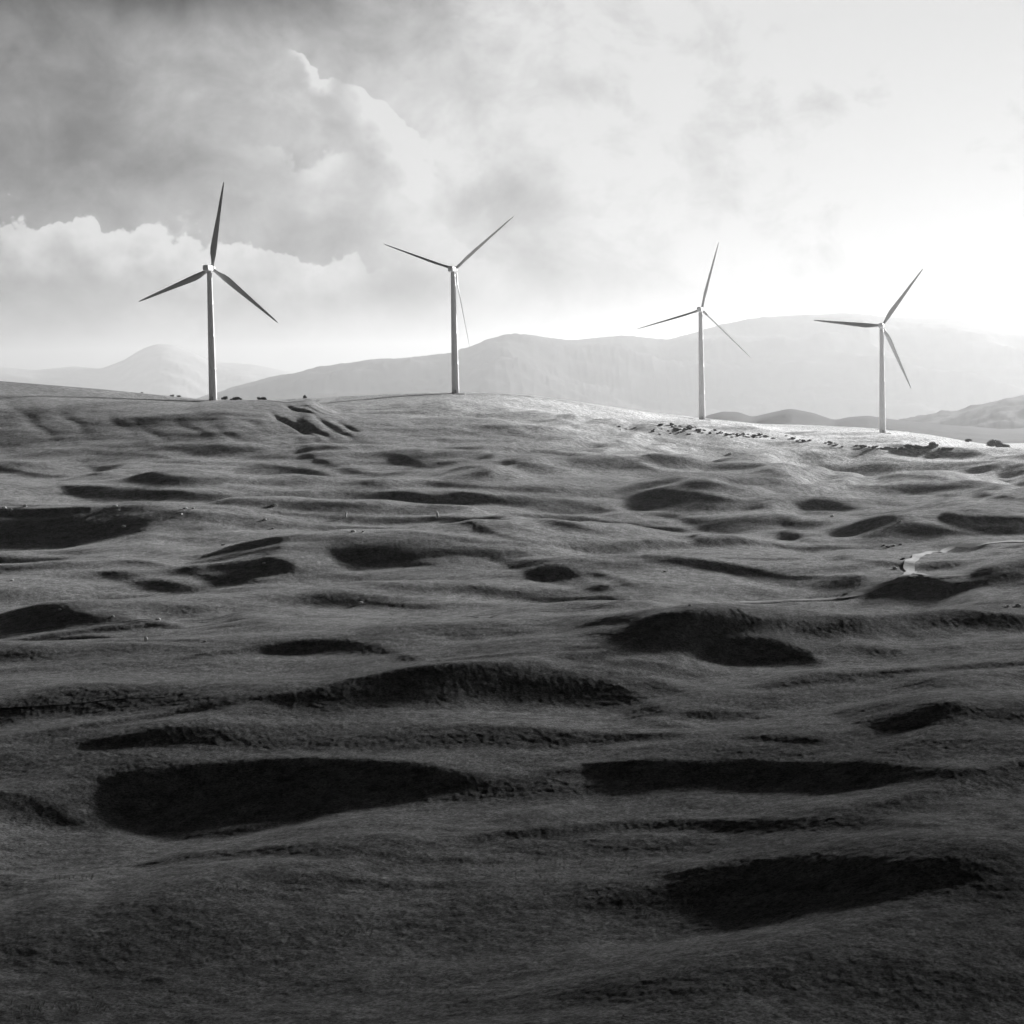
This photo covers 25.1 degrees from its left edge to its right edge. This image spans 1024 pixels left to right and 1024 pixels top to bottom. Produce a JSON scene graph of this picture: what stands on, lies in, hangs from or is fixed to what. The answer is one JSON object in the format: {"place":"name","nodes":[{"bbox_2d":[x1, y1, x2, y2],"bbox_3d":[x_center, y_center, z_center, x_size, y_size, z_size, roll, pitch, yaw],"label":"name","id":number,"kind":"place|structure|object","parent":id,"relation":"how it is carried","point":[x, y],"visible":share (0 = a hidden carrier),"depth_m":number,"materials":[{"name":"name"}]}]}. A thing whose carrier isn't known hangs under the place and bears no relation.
{"place":"outdoors","nodes":[
{"label":"outdoors","id":0,"kind":"place"},
{"bbox_2d":[0,697,164,709],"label":"worn path","id":1,"kind":"structure","parent":0,"point":[26,707],"depth_m":447.49,"materials":[{"name":"soil"}]},
{"bbox_2d":[0,344,292,397],"bbox_3d":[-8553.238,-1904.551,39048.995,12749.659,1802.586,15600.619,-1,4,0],"label":"distant peak","id":2,"kind":"structure","parent":0,"point":[163,369],"depth_m":37548.89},
{"bbox_2d":[236,396,359,403],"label":"gravel track","id":3,"kind":"structure","parent":0,"point":[325,401],"depth_m":1288.42,"materials":[{"name":"grey gravel"}]},
{"bbox_2d":[0,599,687,635],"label":"worn track","id":4,"kind":"structure","parent":0,"point":[301,616],"depth_m":601.86,"materials":[{"name":"soil"}]},
{"bbox_2d":[0,381,1023,1023],"bbox_3d":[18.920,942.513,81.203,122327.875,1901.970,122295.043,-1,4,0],"label":"ground","id":5,"kind":"structure","parent":0,"point":[830,785],"depth_m":425.08,"materials":[{"name":"grey plant"}]},
{"bbox_2d":[139,182,277,400],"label":"wind turbine","id":6,"kind":"object","parent":5,"relation":"on","point":[208,269],"visible":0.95,"depth_m":1380.57,"materials":[{"name":"paint"}]},
{"bbox_2d":[385,216,513,394],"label":"wind turbine","id":7,"kind":"object","parent":5,"relation":"on","point":[453,270],"visible":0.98,"depth_m":1481.94,"materials":[{"name":"paint"}]},
{"bbox_2d":[9,856,1020,1015],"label":"dry grass","id":8,"kind":"structure","parent":5,"relation":"on","point":[237,885],"depth_m":296.51,"materials":[{"name":"grey plant"}]},
{"bbox_2d":[638,243,750,420],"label":"wind turbine","id":9,"kind":"object","parent":5,"relation":"on","point":[700,310],"visible":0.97,"depth_m":1711.60,"materials":[{"name":"paint"}]},
{"bbox_2d":[814,269,922,433],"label":"wind turbine","id":10,"kind":"object","parent":5,"relation":"on","point":[882,418],"visible":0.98,"depth_m":1714.81,"materials":[{"name":"paint"}]},
{"bbox_2d":[986,439,995,446],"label":"tree","id":11,"kind":"object","parent":5,"relation":"on","point":[991,443],"visible":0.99,"depth_m":1789.92,"materials":[{"name":"grey plant"}]},
{"bbox_2d":[994,440,1003,446],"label":"tree","id":12,"kind":"object","parent":5,"relation":"on","point":[998,443],"visible":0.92,"depth_m":1789.53,"materials":[{"name":"grey plant"}]},
{"bbox_2d":[0,0,1023,372],"label":"sky","id":13,"kind":"structure","parent":0,"point":[833,153],"materials":[{"name":"grey"}]},
{"bbox_2d":[197,313,1023,419],"bbox_3d":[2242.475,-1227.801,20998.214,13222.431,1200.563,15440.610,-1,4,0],"label":"mountain range","id":14,"kind":"structure","parent":0,"point":[807,363],"depth_m":19141.16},
{"bbox_2d":[740,596,840,601],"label":"gravel track","id":15,"kind":"structure","parent":0,"point":[791,599],"depth_m":662.80,"materials":[{"name":"grey gravel"}]},
{"bbox_2d":[705,409,1023,443],"bbox_3d":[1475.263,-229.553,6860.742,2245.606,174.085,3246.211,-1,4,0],"label":"knolls","id":16,"kind":"structure","parent":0,"point":[982,435],"depth_m":6669.42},
{"bbox_2d":[838,540,1023,597],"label":"gravel road","id":17,"kind":"structure","parent":0,"point":[909,566],"depth_m":707.68,"materials":[{"name":"grey gravel"}]},
{"bbox_2d":[918,570,999,576],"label":"gravel track","id":18,"kind":"structure","parent":0,"point":[963,574],"depth_m":672.42,"materials":[{"name":"grey gravel"}]},
{"bbox_2d":[899,395,1023,428],"bbox_3d":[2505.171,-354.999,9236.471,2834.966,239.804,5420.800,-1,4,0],"label":"hill","id":19,"kind":"structure","parent":0,"point":[1006,413],"depth_m":8803.07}
]}

